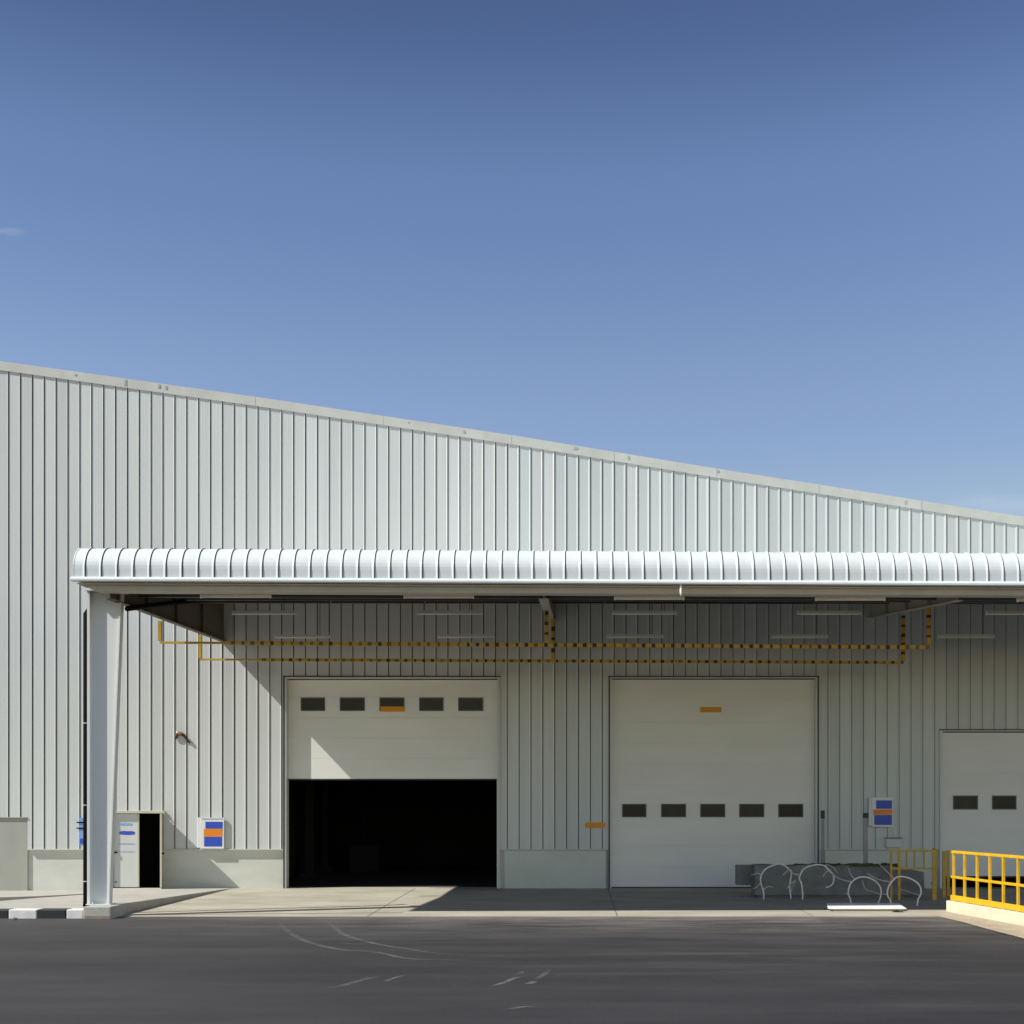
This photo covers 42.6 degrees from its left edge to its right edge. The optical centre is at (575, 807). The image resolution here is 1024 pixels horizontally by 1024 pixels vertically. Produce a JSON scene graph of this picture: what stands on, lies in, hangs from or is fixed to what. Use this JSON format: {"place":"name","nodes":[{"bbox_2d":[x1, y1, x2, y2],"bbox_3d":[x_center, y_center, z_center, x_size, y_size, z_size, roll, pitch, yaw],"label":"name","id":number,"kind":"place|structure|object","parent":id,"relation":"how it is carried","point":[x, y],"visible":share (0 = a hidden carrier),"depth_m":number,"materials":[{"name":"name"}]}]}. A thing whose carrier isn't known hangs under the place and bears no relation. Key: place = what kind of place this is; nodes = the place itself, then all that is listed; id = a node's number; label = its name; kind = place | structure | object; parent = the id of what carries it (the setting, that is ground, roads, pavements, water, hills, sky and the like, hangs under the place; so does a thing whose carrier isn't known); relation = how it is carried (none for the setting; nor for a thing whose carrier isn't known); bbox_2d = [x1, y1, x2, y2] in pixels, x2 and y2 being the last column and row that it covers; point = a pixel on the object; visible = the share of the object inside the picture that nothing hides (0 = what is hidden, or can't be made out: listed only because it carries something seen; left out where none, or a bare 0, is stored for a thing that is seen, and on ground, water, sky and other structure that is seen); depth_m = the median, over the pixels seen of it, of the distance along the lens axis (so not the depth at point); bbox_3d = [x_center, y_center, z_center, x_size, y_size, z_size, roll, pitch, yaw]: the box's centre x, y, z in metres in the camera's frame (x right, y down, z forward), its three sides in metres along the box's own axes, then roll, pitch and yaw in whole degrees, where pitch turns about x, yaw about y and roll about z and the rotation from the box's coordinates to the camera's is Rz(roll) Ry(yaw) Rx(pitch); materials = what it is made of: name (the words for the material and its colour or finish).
{"place":"outdoors","nodes":[
{"label":"outdoors","id":0,"kind":"place"},
{"bbox_2d":[0,891,83,908],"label":"pavement","id":1,"kind":"structure","parent":0,"point":[38,899],"depth_m":31.60,"materials":[{"name":"concrete"}]},
{"bbox_2d":[83,609,89,906],"bbox_3d":[-10.443,-1.188,28.311,0.179,6.658,0.422,0,0,34],"label":"downpipe","id":2,"kind":"object","parent":1,"relation":"on","point":[84,758],"visible":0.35,"depth_m":28.15,"materials":[{"name":"black plastic"}]},
{"bbox_2d":[112,888,231,913],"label":"walkway","id":3,"kind":"structure","parent":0,"point":[133,899],"depth_m":31.95,"materials":[{"name":"concrete"}]},
{"bbox_2d":[0,887,1023,1023],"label":"road","id":4,"kind":"structure","parent":0,"point":[529,970],"depth_m":18.53,"materials":[{"name":"grey asphalt"}]},
{"bbox_2d":[0,908,83,917],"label":"kerb","id":5,"kind":"structure","parent":4,"relation":"on","point":[45,913],"depth_m":27.25,"materials":[{"name":"white paint"}]},
{"bbox_2d":[0,361,1023,890],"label":"warehouse","id":6,"kind":"structure","parent":4,"relation":"on","point":[498,775],"depth_m":35.97,"materials":[{"name":"metal"}]},
{"bbox_2d":[76,818,82,845],"bbox_3d":[-13.487,0.658,35.901,0.342,0.754,0.063,0,0,0],"label":"notice board","id":7,"kind":"object","parent":6,"relation":"attached to","point":[80,822],"visible":0.46,"depth_m":35.89,"materials":[{"name":"blue plastic"}]},
{"bbox_2d":[114,814,139,886],"bbox_3d":[-12.329,1.174,35.974,0.687,2.012,0.118,0,0,0],"label":"door leaf","id":8,"kind":"structure","parent":6,"relation":"in","point":[127,826],"depth_m":35.99,"materials":[{"name":"metal"}]},
{"bbox_2d":[160,814,163,887],"bbox_3d":[-11.239,1.174,35.631,0.105,2.012,0.612,0,0,-17],"label":"door leaf","id":9,"kind":"structure","parent":6,"relation":"in","point":[161,853],"depth_m":35.34,"materials":[{"name":"white metal"}]},
{"bbox_2d":[174,732,189,742],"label":"wall lamp","id":10,"kind":"object","parent":6,"relation":"attached to","point":[177,734],"depth_m":35.89,"materials":[{"name":"metal"}]},
{"bbox_2d":[198,818,223,848],"bbox_3d":[-9.995,0.696,35.916,0.724,0.849,0.050,0,0,0],"label":"wall sign","id":11,"kind":"object","parent":6,"relation":"attached to","point":[210,833],"visible":1,"depth_m":35.90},
{"bbox_2d":[288,680,496,779],"bbox_3d":[-5.053,-2.140,36.183,5.758,2.762,0.064,0,0,0],"label":"sectional door","id":12,"kind":"structure","parent":6,"relation":"in","point":[338,729],"depth_m":36.17,"materials":[{"name":"paint"}]},
{"bbox_2d":[381,706,403,711],"bbox_3d":[-5.051,-2.715,36.121,0.652,0.141,0.043,0,0,0],"label":"warning strip","id":13,"kind":"object","parent":12,"relation":"attached to","point":[392,708],"visible":1,"depth_m":36.11,"materials":[{"name":"orange paint"}]},
{"bbox_2d":[585,822,604,827],"bbox_3d":[0.526,0.478,35.931,0.561,0.149,0.020,0,0,0],"label":"warning strip","id":14,"kind":"object","parent":6,"relation":"attached to","point":[594,824],"visible":1,"depth_m":35.92,"materials":[{"name":"orange paint"}]},
{"bbox_2d":[700,707,720,711],"bbox_3d":[3.705,-2.693,36.062,0.581,0.141,0.043,0,0,0],"label":"warning strip","id":15,"kind":"object","parent":6,"relation":"attached to","point":[710,709],"visible":1,"depth_m":36.05,"materials":[{"name":"orange paint"}]},
{"bbox_2d":[612,680,814,887],"bbox_3d":[3.772,-0.653,36.103,5.582,5.736,0.064,0,0,0],"label":"sectional door","id":16,"kind":"structure","parent":6,"relation":"in","point":[697,796],"depth_m":36.09,"materials":[{"name":"paint"}]},
{"bbox_2d":[869,797,892,826],"bbox_3d":[8.338,0.122,35.886,0.652,0.804,0.110,0,0,0],"label":"wall sign","id":17,"kind":"object","parent":6,"relation":"attached to","point":[880,811],"visible":1,"depth_m":35.84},
{"bbox_2d":[885,828,902,846],"bbox_3d":[8.693,0.825,35.888,0.456,0.526,0.106,0,0,0],"label":"meter box","id":18,"kind":"object","parent":6,"relation":"attached to","point":[893,841],"visible":1,"depth_m":35.88,"materials":[{"name":"metal"}]},
{"bbox_2d":[943,733,1023,876],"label":"sectional door","id":19,"kind":"structure","parent":6,"relation":"in","point":[983,773],"depth_m":36.09,"materials":[{"name":"paint"}]},
{"bbox_2d":[118,887,1023,916],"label":"apron","id":20,"kind":"object","parent":4,"relation":"on","point":[461,902],"visible":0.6,"depth_m":30.93,"materials":[{"name":"concrete"}]},
{"bbox_2d":[70,548,1023,918],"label":"canopy","id":21,"kind":"object","parent":20,"relation":"on","point":[114,580],"visible":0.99,"depth_m":27.13,"materials":[{"name":"metal"}]},
{"bbox_2d":[200,594,271,597],"bbox_3d":[-7.083,-4.461,27.311,1.474,0.198,0.080,0,0,0],"label":"tube lamp","id":22,"kind":"object","parent":21,"relation":"attached to","point":[235,595],"visible":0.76,"depth_m":27.29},
{"bbox_2d":[232,598,296,614],"bbox_3d":[-7.107,-4.646,29.927,1.474,0.502,0.080,0,0,0],"label":"tube lamp","id":23,"kind":"object","parent":21,"relation":"attached to","point":[284,612],"visible":0.92,"depth_m":29.91,"materials":[{"name":"grey metal"}]},
{"bbox_2d":[274,635,330,638],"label":"tube lamp","id":24,"kind":"object","parent":21,"relation":"hanging from","point":[302,636],"visible":0.92,"depth_m":34.02,"materials":[{"name":"white metal"}]},
{"bbox_2d":[403,595,473,598],"bbox_3d":[-2.867,-4.474,27.430,1.474,0.205,0.080,0,0,0],"label":"tube lamp","id":25,"kind":"object","parent":21,"relation":"attached to","point":[438,596],"visible":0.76,"depth_m":27.41,"materials":[{"name":"grey metal"}]},
{"bbox_2d":[417,599,481,614],"bbox_3d":[-2.881,-4.647,29.927,1.474,0.501,0.080,0,0,0],"label":"tube lamp","id":26,"kind":"object","parent":21,"relation":"attached to","point":[469,612],"visible":0.92,"depth_m":29.91,"materials":[{"name":"grey metal"}]},
{"bbox_2d":[437,604,493,637],"bbox_3d":[-2.856,-4.915,34.053,1.474,1.028,0.080,0,0,0],"label":"tube lamp","id":27,"kind":"object","parent":21,"relation":"hanging from","point":[483,635],"visible":0.92,"depth_m":34.04,"materials":[{"name":"grey metal"}]},
{"bbox_2d":[125,599,812,610],"bbox_3d":[-1.884,-4.650,29.864,15.308,0.999,4.321,0,0,0],"label":"cable pipe","id":28,"kind":"object","parent":21,"relation":"hanging from","point":[152,605],"visible":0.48,"depth_m":31.92,"materials":[{"name":"black plastic"}]},
{"bbox_2d":[158,607,930,648],"bbox_3d":[-0.746,-4.327,31.061,18.280,1.147,0.090,0,0,0],"label":"clearance bar","id":29,"kind":"object","parent":21,"relation":"hanging from","point":[928,630],"visible":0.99,"depth_m":31.03,"materials":[{"name":"yellow paint"}]},
{"bbox_2d":[198,615,904,663],"bbox_3d":[-0.629,-4.373,34.167,18.382,1.254,0.090,0,0,0],"label":"clearance bar","id":30,"kind":"object","parent":21,"relation":"hanging from","point":[552,660],"visible":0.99,"depth_m":34.13,"materials":[{"name":"yellow paint"}]},
{"bbox_2d":[607,604,662,637],"bbox_3d":[1.531,-4.914,34.053,1.474,1.029,0.080,0,0,0],"label":"tube lamp","id":31,"kind":"object","parent":21,"relation":"attached to","point":[652,635],"visible":0.92,"depth_m":34.03,"materials":[{"name":"white metal"}]},
{"bbox_2d":[612,600,676,614],"bbox_3d":[1.566,-4.647,29.927,1.474,0.501,0.080,0,0,0],"label":"tube lamp","id":32,"kind":"object","parent":21,"relation":"attached to","point":[664,612],"visible":0.92,"depth_m":29.91,"materials":[{"name":"grey metal"}]},
{"bbox_2d":[614,596,683,599],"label":"tube lamp","id":33,"kind":"object","parent":21,"relation":"attached to","point":[648,597],"visible":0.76,"depth_m":27.53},
{"bbox_2d":[771,635,827,638],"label":"tube lamp","id":34,"kind":"object","parent":21,"relation":"attached to","point":[799,636],"visible":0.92,"depth_m":34.02,"materials":[{"name":"white metal"}]},
{"bbox_2d":[797,611,861,614],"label":"tube lamp","id":35,"kind":"object","parent":21,"relation":"attached to","point":[829,612],"visible":0.92,"depth_m":29.90,"materials":[{"name":"grey metal"}]},
{"bbox_2d":[815,597,884,600],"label":"tube lamp","id":36,"kind":"object","parent":21,"relation":"attached to","point":[849,598],"visible":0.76,"depth_m":27.64,"materials":[{"name":"grey metal"}]},
{"bbox_2d":[937,604,994,637],"bbox_3d":[10.119,-4.914,34.053,1.474,1.029,0.080,0,0,0],"label":"tube lamp","id":37,"kind":"object","parent":21,"relation":"hanging from","point":[983,635],"visible":0.92,"depth_m":34.03,"materials":[{"name":"white metal"}]},
{"bbox_2d":[986,611,1023,614],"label":"tube lamp","id":38,"kind":"object","parent":21,"relation":"attached to","point":[1004,612],"visible":1,"depth_m":29.90,"materials":[{"name":"grey metal"}]},
{"bbox_2d":[1016,598,1023,601],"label":"tube lamp","id":39,"kind":"object","parent":21,"relation":"attached to","point":[1020,599],"visible":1,"depth_m":27.77,"materials":[{"name":"grey metal"}]},
{"bbox_2d":[752,863,798,899],"bbox_3d":[4.874,1.805,32.203,1.241,0.890,0.434,0,0,-8],"label":"bike hoop","id":40,"kind":"object","parent":20,"relation":"on","point":[760,883],"visible":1,"depth_m":32.11,"materials":[{"name":"silver metal"}]},
{"bbox_2d":[787,864,836,899],"bbox_3d":[5.790,1.810,32.023,1.386,0.878,0.402,0,0,-10],"label":"bike hoop","id":41,"kind":"object","parent":20,"relation":"on","point":[825,866],"visible":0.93,"depth_m":32.00,"materials":[{"name":"silver metal"}]},
{"bbox_2d":[821,810,824,862],"bbox_3d":[6.594,1.146,35.075,0.092,2.145,0.110,0,0,0],"label":"steel post","id":42,"kind":"object","parent":20,"relation":"on","point":[822,833],"visible":0.57,"depth_m":35.03,"materials":[{"name":"grey metal"}]},
{"bbox_2d":[735,863,924,896],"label":"concrete block","id":43,"kind":"structure","parent":20,"relation":"on","point":[815,881],"depth_m":32.77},
{"bbox_2d":[824,867,881,902],"bbox_3d":[6.515,1.840,30.840,1.247,0.859,0.566,0,0,0],"label":"bike hoop","id":44,"kind":"object","parent":20,"relation":"on","point":[848,894],"visible":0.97,"depth_m":30.61,"materials":[{"name":"silver metal"}]},
{"bbox_2d":[863,813,867,862],"bbox_3d":[7.585,1.182,34.375,0.121,2.087,0.110,0,0,0],"label":"steel post","id":45,"kind":"object","parent":20,"relation":"on","point":[865,837],"visible":0.61,"depth_m":34.34,"materials":[{"name":"grey metal"}]},
{"bbox_2d":[826,903,906,910],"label":"kerb slab","id":46,"kind":"structure","parent":20,"relation":"on","point":[863,906],"depth_m":29.08,"materials":[{"name":"white concrete"}]},
{"bbox_2d":[867,864,921,905],"bbox_3d":[7.388,1.796,30.509,1.176,0.948,0.526,0,0,0],"label":"bike hoop","id":47,"kind":"object","parent":20,"relation":"on","point":[915,881],"visible":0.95,"depth_m":30.25,"materials":[{"name":"silver metal"}]},
{"bbox_2d":[890,848,949,899],"bbox_3d":[8.723,1.637,32.447,2.248,1.224,0.813,0,0,-43],"label":"yellow railing","id":48,"kind":"object","parent":20,"relation":"on","point":[945,873],"visible":0.96,"depth_m":31.95,"materials":[{"name":"metal"}]},
{"bbox_2d":[946,900,1023,925],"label":"ramp wall","id":49,"kind":"structure","parent":4,"relation":"on","point":[996,914],"depth_m":26.95,"materials":[{"name":"beige paint"}]},
{"bbox_2d":[950,850,1023,911],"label":"yellow railing","id":50,"kind":"object","parent":49,"relation":"on","point":[1017,907],"visible":0.98,"depth_m":27.00,"materials":[{"name":"metal"}]},
{"bbox_2d":[0,0,1023,516],"label":"sky","id":51,"kind":"structure","parent":0,"point":[782,239],"materials":[{"name":"blue"}]},
{"bbox_2d":[927,913,1023,937],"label":"verge","id":52,"kind":"structure","parent":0,"point":[1008,928],"depth_m":25.88,"materials":[{"name":"beige concrete"}]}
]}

